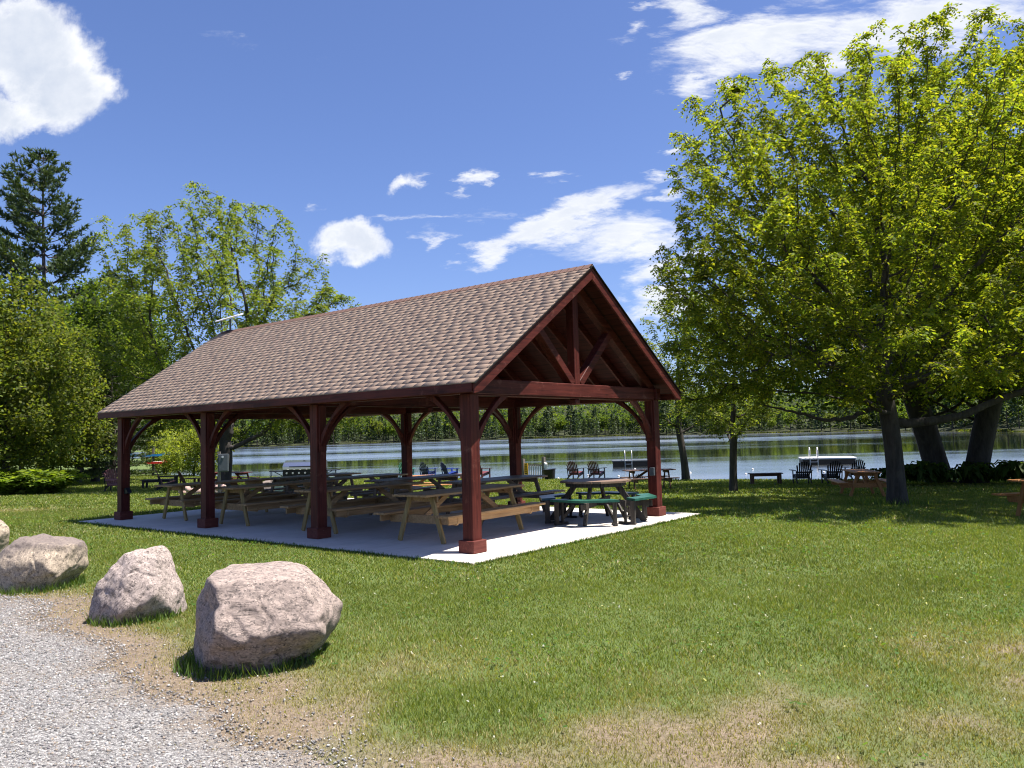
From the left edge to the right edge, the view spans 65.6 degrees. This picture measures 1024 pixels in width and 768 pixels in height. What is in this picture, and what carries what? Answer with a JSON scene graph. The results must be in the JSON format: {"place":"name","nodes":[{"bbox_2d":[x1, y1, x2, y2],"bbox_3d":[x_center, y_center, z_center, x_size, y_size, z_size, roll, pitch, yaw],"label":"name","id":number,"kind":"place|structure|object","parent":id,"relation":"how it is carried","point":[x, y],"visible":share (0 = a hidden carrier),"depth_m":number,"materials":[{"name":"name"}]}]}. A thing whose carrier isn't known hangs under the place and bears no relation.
{"place":"outdoors","nodes":[
{"label":"outdoors","id":0,"kind":"place"},
{"bbox_2d":[0,586,518,767],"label":"gravel lot","id":1,"kind":"structure","parent":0,"point":[42,735],"depth_m":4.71,"materials":[{"name":"grey gravel"}]},
{"bbox_2d":[0,450,1023,767],"bbox_3d":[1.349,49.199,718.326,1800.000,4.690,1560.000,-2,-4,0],"label":"lawn","id":2,"kind":"structure","parent":0,"point":[140,654],"depth_m":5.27,"materials":[{"name":"plant"}]},
{"bbox_2d":[0,520,9,550],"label":"boulder","id":3,"kind":"object","parent":2,"relation":"on","point":[4,534],"visible":0.83,"depth_m":12.79,"materials":[{"name":"stone"}]},
{"bbox_2d":[0,473,34,494],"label":"fern","id":4,"kind":"object","parent":2,"relation":"on","point":[7,487],"visible":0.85,"depth_m":33.94,"materials":[{"name":"green plant"}]},
{"bbox_2d":[3,467,60,493],"bbox_3d":[-21.480,4.282,35.243,3.247,1.272,3.075,0,-4,-28],"label":"fern","id":5,"kind":"object","parent":2,"relation":"on","point":[47,471],"visible":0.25,"depth_m":35.07,"materials":[{"name":"green plant"}]},
{"bbox_2d":[10,474,65,493],"bbox_3d":[-20.579,4.350,34.739,2.509,0.983,2.376,-3,-4,15],"label":"fern","id":6,"kind":"object","parent":2,"relation":"on","point":[37,484],"visible":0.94,"depth_m":34.27,"materials":[{"name":"green plant"}]},
{"bbox_2d":[0,533,88,592],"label":"boulder","id":7,"kind":"object","parent":2,"relation":"on","point":[43,559],"visible":0.81,"depth_m":9.13,"materials":[{"name":"stone"}]},
{"bbox_2d":[0,260,92,471],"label":"broadleaf tree","id":8,"kind":"object","parent":2,"relation":"on","point":[23,375],"visible":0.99,"depth_m":36.43,"materials":[{"name":"green plant"}]},
{"bbox_2d":[3,318,117,471],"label":"broadleaf tree","id":9,"kind":"object","parent":2,"relation":"on","point":[65,457],"visible":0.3,"depth_m":42.70,"materials":[{"name":"green plant"}]},
{"bbox_2d":[0,147,123,458],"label":"pine tree","id":10,"kind":"object","parent":2,"relation":"on","point":[63,263],"visible":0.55,"depth_m":57.38,"materials":[{"name":"green plant"}]},
{"bbox_2d":[46,473,79,492],"bbox_3d":[-20.559,4.451,35.520,2.236,0.925,2.361,2,-5,-43],"label":"fern","id":11,"kind":"object","parent":2,"relation":"on","point":[55,488],"visible":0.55,"depth_m":35.28,"materials":[{"name":"green plant"}]},
{"bbox_2d":[35,469,93,490],"bbox_3d":[-20.549,4.393,36.193,2.952,1.156,2.795,-2,-4,3],"label":"fern","id":12,"kind":"object","parent":2,"relation":"on","point":[78,476],"visible":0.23,"depth_m":35.78,"materials":[{"name":"green plant"}]},
{"bbox_2d":[45,333,134,482],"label":"pine tree","id":13,"kind":"object","parent":2,"relation":"on","point":[90,470],"visible":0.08,"depth_m":46.94,"materials":[{"name":"green plant"}]},
{"bbox_2d":[36,269,168,481],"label":"broadleaf tree","id":14,"kind":"object","parent":2,"relation":"on","point":[83,309],"visible":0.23,"depth_m":46.95,"materials":[{"name":"green plant"}]},
{"bbox_2d":[103,469,116,490],"bbox_3d":[-18.333,4.423,36.704,0.935,1.063,1.100,-1,-4,-6],"label":"adirondack chair","id":15,"kind":"object","parent":2,"relation":"on","point":[110,480],"visible":0.62,"depth_m":36.37,"materials":[{"name":"brown wood"}]},
{"bbox_2d":[62,341,165,479],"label":"pine tree","id":16,"kind":"object","parent":2,"relation":"on","point":[112,464],"visible":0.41,"depth_m":45.30,"materials":[{"name":"green plant"}]},
{"bbox_2d":[48,262,179,449],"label":"broadleaf tree","id":17,"kind":"object","parent":2,"relation":"on","point":[160,322],"visible":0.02,"depth_m":62.10,"materials":[{"name":"green plant"}]},
{"bbox_2d":[89,545,186,625],"bbox_3d":[-3.607,1.926,7.613,0.752,0.709,0.743,-2,-4,0],"label":"boulder","id":18,"kind":"object","parent":2,"relation":"on","point":[135,583],"visible":0.91,"depth_m":7.39,"materials":[{"name":"grey stone"}]},
{"bbox_2d":[116,419,193,449],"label":"broadleaf tree","id":19,"kind":"object","parent":2,"relation":"on","point":[157,430],"visible":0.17,"depth_m":65.14,"materials":[{"name":"green plant"}]},
{"bbox_2d":[140,478,173,487],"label":"table","id":20,"kind":"object","parent":2,"relation":"on","point":[146,481],"visible":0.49,"depth_m":38.75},
{"bbox_2d":[137,429,188,474],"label":"willow shrub","id":21,"kind":"object","parent":2,"relation":"on","point":[159,442],"visible":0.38,"depth_m":58.74,"materials":[{"name":"green plant"}]},
{"bbox_2d":[154,468,177,489],"bbox_3d":[-16.254,4.446,37.412,1.100,1.063,0.935,0,-4,-28],"label":"adirondack chair","id":22,"kind":"object","parent":2,"relation":"on","point":[175,481],"visible":0.78,"depth_m":37.25,"materials":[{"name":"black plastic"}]},
{"bbox_2d":[177,471,200,490],"bbox_3d":[-14.799,4.421,36.407,0.950,0.918,0.808,1,-5,-40],"label":"adirondack chair","id":23,"kind":"object","parent":2,"relation":"on","point":[182,478],"visible":0.44,"depth_m":36.29,"materials":[{"name":"black plastic"}]},
{"bbox_2d":[160,427,219,475],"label":"willow shrub","id":24,"kind":"object","parent":2,"relation":"on","point":[192,450],"visible":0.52,"depth_m":54.74,"materials":[{"name":"green plant"}]},
{"bbox_2d":[178,484,225,493],"bbox_3d":[-12.972,4.412,33.410,1.992,0.436,1.984,-2,-4,0],"label":"fire ring","id":25,"kind":"object","parent":2,"relation":"on","point":[187,489],"visible":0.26,"depth_m":32.61,"materials":[{"name":"stone"}]},
{"bbox_2d":[67,181,373,485],"bbox_3d":[-12.829,-2.258,37.738,14.936,14.983,10.153,0,-4,-22],"label":"locust tree","id":26,"kind":"object","parent":2,"relation":"on","point":[149,298],"visible":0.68,"depth_m":36.82,"materials":[{"name":"green plant"}]},
{"bbox_2d":[217,452,228,491],"bbox_3d":[-10.854,3.389,29.852,0.390,1.700,0.240,-1,-4,-10],"label":"electrical box","id":27,"kind":"object","parent":2,"relation":"on","point":[223,462],"visible":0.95,"depth_m":29.81,"materials":[{"name":"grey paint"}]},
{"bbox_2d":[219,455,227,470],"bbox_3d":[-10.817,2.964,29.804,0.300,0.560,0.012,-1,-4,-10],"label":"door","id":28,"kind":"structure","parent":27,"relation":"in","point":[223,462],"depth_m":29.80,"materials":[{"name":"grey paint"}]},
{"bbox_2d":[215,472,259,483],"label":"picnic table","id":29,"kind":"object","parent":2,"relation":"on","point":[237,474],"visible":0.34,"depth_m":38.61,"materials":[{"name":"red wood"}]},
{"bbox_2d":[194,561,342,673],"bbox_3d":[-1.908,1.778,6.001,1.097,0.740,1.026,-2,-4,0],"label":"boulder","id":30,"kind":"object","parent":2,"relation":"on","point":[258,614],"visible":0.94,"depth_m":5.71,"materials":[{"name":"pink stone"}]},
{"bbox_2d":[269,460,340,490],"bbox_3d":[-6.672,3.050,25.623,2.200,1.199,0.676,-2,-4,4],"label":"gas grill","id":31,"kind":"object","parent":2,"relation":"on","point":[294,467],"visible":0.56,"depth_m":25.43,"materials":[{"name":"silver metal"}]},
{"bbox_2d":[80,498,697,564],"bbox_3d":[-2.855,2.876,16.218,11.374,0.300,6.651,-4,-5,38],"label":"concrete pad","id":32,"kind":"object","parent":2,"relation":"on","point":[505,536],"visible":0.45,"depth_m":13.79,"materials":[{"name":"grey concrete"}]},
{"bbox_2d":[145,478,284,520],"bbox_3d":[-6.572,2.553,17.694,1.598,0.757,2.467,-4,-5,39],"label":"picnic table","id":33,"kind":"object","parent":32,"relation":"on","point":[189,499],"visible":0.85,"depth_m":17.23,"materials":[{"name":"brown wood"}]},
{"bbox_2d":[200,480,348,525],"bbox_3d":[-4.827,2.416,16.281,1.598,0.757,2.467,-4,-5,38],"label":"picnic table","id":34,"kind":"object","parent":32,"relation":"on","point":[249,502],"visible":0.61,"depth_m":15.74,"materials":[{"name":"brown wood"}]},
{"bbox_2d":[252,472,362,498],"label":"picnic table","id":35,"kind":"object","parent":32,"relation":"on","point":[286,489],"visible":0.45,"depth_m":19.28,"materials":[{"name":"brown wood"}]},
{"bbox_2d":[293,473,420,499],"bbox_3d":[-3.551,2.515,18.406,1.598,0.757,2.466,-5,-5,39],"label":"picnic table","id":36,"kind":"object","parent":32,"relation":"on","point":[344,479],"visible":0.43,"depth_m":18.20,"materials":[{"name":"brown wood"}]},
{"bbox_2d":[280,481,438,533],"bbox_3d":[-2.760,2.257,14.662,1.598,0.757,2.467,-5,-5,39],"label":"picnic table","id":37,"kind":"object","parent":32,"relation":"on","point":[337,507],"visible":0.76,"depth_m":14.27,"materials":[{"name":"brown wood"}]},
{"bbox_2d":[97,264,681,553],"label":"picnic pavilion","id":38,"kind":"structure","parent":32,"relation":"on","point":[561,337],"depth_m":14.23,"materials":[{"name":"brown wood"}]},
{"bbox_2d":[350,474,461,514],"bbox_3d":[-2.036,2.402,17.265,1.598,0.757,2.466,-4,-5,37],"label":"picnic table","id":39,"kind":"object","parent":32,"relation":"on","point":[438,477],"visible":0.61,"depth_m":17.17,"materials":[{"name":"brown wood"}]},
{"bbox_2d":[373,484,544,543],"bbox_3d":[-0.810,2.100,13.009,1.598,0.757,2.467,-4,-5,37],"label":"picnic table","id":40,"kind":"object","parent":32,"relation":"on","point":[491,509],"visible":0.88,"depth_m":12.58,"materials":[{"name":"brown wood"}]},
{"bbox_2d":[438,475,564,521],"bbox_3d":[-0.306,2.270,15.928,1.598,0.757,2.466,-5,-5,39],"label":"picnic table","id":41,"kind":"object","parent":32,"relation":"on","point":[518,492],"visible":0.53,"depth_m":15.99,"materials":[{"name":"brown wood"}]},
{"bbox_2d":[539,478,656,525],"bbox_3d":[1.544,2.141,14.549,2.076,0.770,2.076,0,-4,-25],"label":"octagonal table","id":42,"kind":"object","parent":32,"relation":"on","point":[632,503],"visible":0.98,"depth_m":14.19,"materials":[{"name":"green plastic"}]},
{"bbox_2d":[419,462,435,474],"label":"adirondack chair","id":43,"kind":"object","parent":2,"relation":"on","point":[422,469],"visible":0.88,"depth_m":45.98,"materials":[{"name":"blue plastic"}]},
{"bbox_2d":[413,475,461,485],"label":"picnic table","id":44,"kind":"object","parent":2,"relation":"on","point":[430,484],"visible":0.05,"depth_m":27.84,"materials":[{"name":"brown wood"}]},
{"bbox_2d":[440,462,457,473],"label":"adirondack chair","id":45,"kind":"object","parent":2,"relation":"on","point":[444,468],"visible":0.73,"depth_m":45.65,"materials":[{"name":"blue plastic"}]},
{"bbox_2d":[0,500,1023,760],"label":"clover","id":46,"kind":"object","parent":2,"relation":"on","point":[666,582],"depth_m":9.20,"materials":[{"name":"green plant"}]},
{"bbox_2d":[521,457,545,478],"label":"fence","id":47,"kind":"object","parent":2,"relation":"on","point":[543,459],"visible":0.6,"depth_m":43.59,"materials":[{"name":"grey wood"}]},
{"bbox_2d":[566,461,585,478],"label":"adirondack chair","id":48,"kind":"object","parent":2,"relation":"on","point":[573,471],"visible":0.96,"depth_m":40.85,"materials":[{"name":"brown wood"}]},
{"bbox_2d":[587,461,606,477],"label":"adirondack chair","id":49,"kind":"object","parent":2,"relation":"on","point":[593,471],"visible":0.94,"depth_m":40.56,"materials":[{"name":"brown wood"}]},
{"bbox_2d":[620,468,679,488],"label":"picnic table","id":50,"kind":"object","parent":2,"relation":"on","point":[635,479],"visible":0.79,"depth_m":30.20,"materials":[{"name":"grey wood"}]},
{"bbox_2d":[626,277,745,479],"bbox_3d":[8.543,-0.327,39.137,6.404,10.372,5.158,-2,-4,0],"label":"young locust","id":51,"kind":"object","parent":2,"relation":"on","point":[685,474],"visible":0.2,"depth_m":38.97,"materials":[{"name":"green plant"}]},
{"bbox_2d":[670,283,797,491],"bbox_3d":[7.540,0.060,27.462,3.712,7.465,4.609,-1,-4,-10],"label":"young locust","id":52,"kind":"object","parent":2,"relation":"on","point":[722,417],"visible":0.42,"depth_m":27.02,"materials":[{"name":"green plant"}]},
{"bbox_2d":[748,472,782,483],"bbox_3d":[10.562,3.940,33.099,1.350,0.470,0.412,-2,-4,4],"label":"bench","id":53,"kind":"object","parent":2,"relation":"on","point":[777,474],"visible":0.86,"depth_m":32.94,"materials":[{"name":"black wood"}]},
{"bbox_2d":[790,461,812,483],"bbox_3d":[11.901,3.625,32.596,0.850,0.966,1.000,-2,-4,8],"label":"adirondack chair","id":54,"kind":"object","parent":2,"relation":"on","point":[805,469],"visible":0.96,"depth_m":32.32,"materials":[{"name":"black wood"}]},
{"bbox_2d":[818,461,842,483],"bbox_3d":[13.002,3.579,32.297,0.850,0.966,1.000,-2,-4,4],"label":"adirondack chair","id":55,"kind":"object","parent":2,"relation":"on","point":[830,474],"visible":0.91,"depth_m":32.01,"materials":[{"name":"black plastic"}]},
{"bbox_2d":[648,1,1023,505],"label":"locust tree","id":56,"kind":"object","parent":2,"relation":"on","point":[922,139],"visible":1,"depth_m":17.87,"materials":[{"name":"green plant"}]},
{"bbox_2d":[653,125,1023,482],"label":"maple tree","id":57,"kind":"object","parent":2,"relation":"on","point":[931,449],"visible":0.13,"depth_m":31.67,"materials":[{"name":"green plant"}]},
{"bbox_2d":[842,459,865,479],"bbox_3d":[15.612,3.888,36.180,0.850,0.966,1.000,-2,-4,0],"label":"adirondack chair","id":58,"kind":"object","parent":2,"relation":"on","point":[858,466],"visible":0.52,"depth_m":35.85,"materials":[{"name":"black plastic"}]},
{"bbox_2d":[827,469,886,496],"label":"picnic table","id":59,"kind":"object","parent":2,"relation":"on","point":[856,482],"visible":0.91,"depth_m":23.18,"materials":[{"name":"brown wood"}]},
{"bbox_2d":[796,136,1023,483],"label":"maple tree","id":60,"kind":"object","parent":2,"relation":"on","point":[983,434],"visible":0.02,"depth_m":30.84,"materials":[{"name":"green plant"}]},
{"bbox_2d":[821,54,1023,404],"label":"locust tree","id":61,"kind":"object","parent":2,"relation":"on","point":[874,319],"visible":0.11,"depth_m":25.23,"materials":[{"name":"green plant"}]},
{"bbox_2d":[907,467,940,485],"bbox_3d":[15.036,3.382,28.999,1.125,0.700,1.119,-2,-4,14],"label":"leafy plant","id":62,"kind":"object","parent":2,"relation":"on","point":[930,475],"visible":0.86,"depth_m":28.71,"materials":[{"name":"green plant"}]},
{"bbox_2d":[907,460,950,481],"bbox_3d":[15.382,3.293,29.386,1.500,0.938,1.508,-2,-4,11],"label":"leafy plant","id":63,"kind":"object","parent":2,"relation":"on","point":[923,464],"visible":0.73,"depth_m":29.04,"materials":[{"name":"green plant"}]},
{"bbox_2d":[934,469,962,483],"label":"leafy plant","id":64,"kind":"object","parent":2,"relation":"on","point":[950,474],"visible":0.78,"depth_m":28.96,"materials":[{"name":"green plant"}]},
{"bbox_2d":[954,464,989,483],"bbox_3d":[17.046,3.350,29.457,1.261,0.785,1.255,-3,-4,24],"label":"leafy plant","id":65,"kind":"object","parent":2,"relation":"on","point":[979,471],"visible":0.85,"depth_m":29.18,"materials":[{"name":"green plant"}]},
{"bbox_2d":[959,461,996,478],"bbox_3d":[17.934,3.398,30.606,1.396,0.872,1.402,-1,-4,-13],"label":"leafy plant","id":66,"kind":"object","parent":2,"relation":"on","point":[977,463],"visible":0.3,"depth_m":30.36,"materials":[{"name":"green plant"}]},
{"bbox_2d":[984,468,1012,482],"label":"leafy plant","id":67,"kind":"object","parent":2,"relation":"on","point":[993,474],"visible":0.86,"depth_m":29.08,"materials":[{"name":"green plant"}]},
{"bbox_2d":[991,479,1023,516],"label":"picnic table","id":68,"kind":"object","parent":2,"relation":"on","point":[1014,497],"visible":0.88,"depth_m":15.25,"materials":[{"name":"brown wood"}]},
{"bbox_2d":[992,459,1023,480],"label":"leafy plant","id":69,"kind":"object","parent":2,"relation":"on","point":[1004,467],"visible":0.88,"depth_m":28.78,"materials":[{"name":"green plant"}]},
{"bbox_2d":[0,0,1023,407],"label":"sky","id":70,"kind":"structure","parent":0,"point":[421,147],"materials":[{"name":"blue"}]},
{"bbox_2d":[74,431,1023,479],"bbox_3d":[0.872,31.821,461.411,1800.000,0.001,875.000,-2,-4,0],"label":"lake","id":71,"kind":"structure","parent":0,"point":[707,458],"depth_m":97.89,"materials":[{"name":"blue liquid"}]},
{"bbox_2d":[612,450,646,466],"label":"swimming raft","id":72,"kind":"object","parent":71,"relation":"on","point":[624,462],"visible":0.84,"depth_m":60.83,"materials":[{"name":"grey paint"}]},
{"bbox_2d":[798,447,856,464],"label":"swimming raft","id":73,"kind":"object","parent":71,"relation":"on","point":[822,460],"visible":0.89,"depth_m":55.70,"materials":[{"name":"white plastic"}]},
{"bbox_2d":[542,468,555,478],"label":"bucket","id":74,"kind":"object","parent":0,"point":[550,473],"visible":0.92,"depth_m":41.81,"materials":[{"name":"plastic"}]},
{"bbox_2d":[86,383,1023,448],"bbox_3d":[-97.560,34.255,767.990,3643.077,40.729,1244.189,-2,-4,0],"label":"hills","id":75,"kind":"structure","parent":0,"point":[833,429],"depth_m":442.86,"materials":[{"name":"green plant"}]},
{"bbox_2d":[247,419,267,445],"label":"conifer","id":76,"kind":"object","parent":75,"relation":"on","point":[250,435],"visible":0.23,"depth_m":415.99,"materials":[{"name":"green plant"}]},
{"bbox_2d":[288,421,301,443],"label":"conifer","id":77,"kind":"object","parent":75,"relation":"on","point":[293,434],"visible":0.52,"depth_m":432.99,"materials":[{"name":"green plant"}]},
{"bbox_2d":[329,426,340,442],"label":"conifer","id":78,"kind":"object","parent":75,"relation":"on","point":[335,433],"visible":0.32,"depth_m":444.56,"materials":[{"name":"green plant"}]},
{"bbox_2d":[343,421,355,441],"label":"conifer","id":79,"kind":"object","parent":75,"relation":"on","point":[345,438],"visible":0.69,"depth_m":456.45,"materials":[{"name":"green plant"}]},
{"bbox_2d":[363,416,377,441],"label":"conifer","id":80,"kind":"object","parent":75,"relation":"on","point":[368,432],"visible":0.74,"depth_m":461.05,"materials":[{"name":"green plant"}]},
{"bbox_2d":[369,419,382,437],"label":"broadleaf tree","id":81,"kind":"object","parent":75,"relation":"on","point":[376,425],"visible":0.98,"depth_m":460.62,"materials":[{"name":"green plant"}]},
{"bbox_2d":[384,420,398,441],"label":"broadleaf tree","id":82,"kind":"object","parent":75,"relation":"on","point":[390,429],"visible":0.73,"depth_m":457.51,"materials":[{"name":"green plant"}]},
{"bbox_2d":[428,412,441,438],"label":"conifer","id":83,"kind":"object","parent":75,"relation":"on","point":[433,417],"visible":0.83,"depth_m":472.72,"materials":[{"name":"green plant"}]},
{"bbox_2d":[443,413,455,438],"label":"conifer","id":84,"kind":"object","parent":75,"relation":"on","point":[448,428],"visible":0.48,"depth_m":490.18,"materials":[{"name":"green plant"}]},
{"bbox_2d":[530,413,539,436],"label":"conifer","id":85,"kind":"object","parent":75,"relation":"on","point":[535,423],"visible":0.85,"depth_m":478.87,"materials":[{"name":"green plant"}]},
{"bbox_2d":[540,409,552,436],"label":"conifer","id":86,"kind":"object","parent":75,"relation":"on","point":[547,422],"visible":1,"depth_m":475.82,"materials":[{"name":"green plant"}]},
{"bbox_2d":[545,406,556,434],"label":"conifer","id":87,"kind":"object","parent":75,"relation":"on","point":[552,417],"visible":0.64,"depth_m":486.72,"materials":[{"name":"green plant"}]},
{"bbox_2d":[556,414,567,434],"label":"broadleaf tree","id":88,"kind":"object","parent":75,"relation":"on","point":[562,421],"visible":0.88,"depth_m":484.49,"materials":[{"name":"green plant"}]},
{"bbox_2d":[563,405,577,435],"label":"conifer","id":89,"kind":"object","parent":75,"relation":"on","point":[569,414],"visible":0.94,"depth_m":473.07,"materials":[{"name":"green plant"}]},
{"bbox_2d":[570,409,580,434],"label":"conifer","id":90,"kind":"object","parent":75,"relation":"on","point":[575,422],"visible":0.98,"depth_m":472.69,"materials":[{"name":"green plant"}]},
{"bbox_2d":[589,408,600,434],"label":"conifer","id":91,"kind":"object","parent":75,"relation":"on","point":[594,410],"visible":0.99,"depth_m":470.13,"materials":[{"name":"green plant"}]},
{"bbox_2d":[597,414,612,433],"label":"broadleaf tree","id":92,"kind":"object","parent":75,"relation":"on","point":[603,424],"visible":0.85,"depth_m":478.12,"materials":[{"name":"green plant"}]},
{"bbox_2d":[217,428,1023,446],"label":"marsh grass","id":93,"kind":"structure","parent":75,"relation":"on","point":[998,430],"depth_m":359.91,"materials":[{"name":"green plant"}]},
{"bbox_2d":[628,407,639,433],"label":"conifer","id":94,"kind":"object","parent":75,"relation":"on","point":[635,421],"visible":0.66,"depth_m":471.37,"materials":[{"name":"green plant"}]},
{"bbox_2d":[659,400,674,433],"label":"conifer","id":95,"kind":"object","parent":75,"relation":"on","point":[666,407],"visible":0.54,"depth_m":446.25,"materials":[{"name":"green plant"}]},
{"bbox_2d":[782,407,796,430],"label":"broadleaf tree","id":96,"kind":"object","parent":75,"relation":"on","point":[790,417],"visible":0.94,"depth_m":355.70,"materials":[{"name":"green plant"}]},
{"bbox_2d":[812,396,829,430],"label":"conifer","id":97,"kind":"object","parent":75,"relation":"on","point":[820,413],"visible":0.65,"depth_m":342.45,"materials":[{"name":"green plant"}]},
{"bbox_2d":[841,390,859,429],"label":"conifer","id":98,"kind":"object","parent":75,"relation":"on","point":[849,413],"visible":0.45,"depth_m":333.35,"materials":[{"name":"green plant"}]},
{"bbox_2d":[938,398,963,428],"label":"conifer","id":99,"kind":"object","parent":75,"relation":"on","point":[958,424],"visible":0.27,"depth_m":242.51,"materials":[{"name":"green plant"}]},
{"bbox_2d":[998,399,1018,426],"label":"conifer","id":100,"kind":"object","parent":75,"relation":"on","point":[1003,412],"visible":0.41,"depth_m":210.65,"materials":[{"name":"green plant"}]},
{"bbox_2d":[1007,396,1023,428],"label":"conifer","id":101,"kind":"object","parent":75,"relation":"on","point":[1015,410],"visible":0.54,"depth_m":198.43,"materials":[{"name":"green plant"}]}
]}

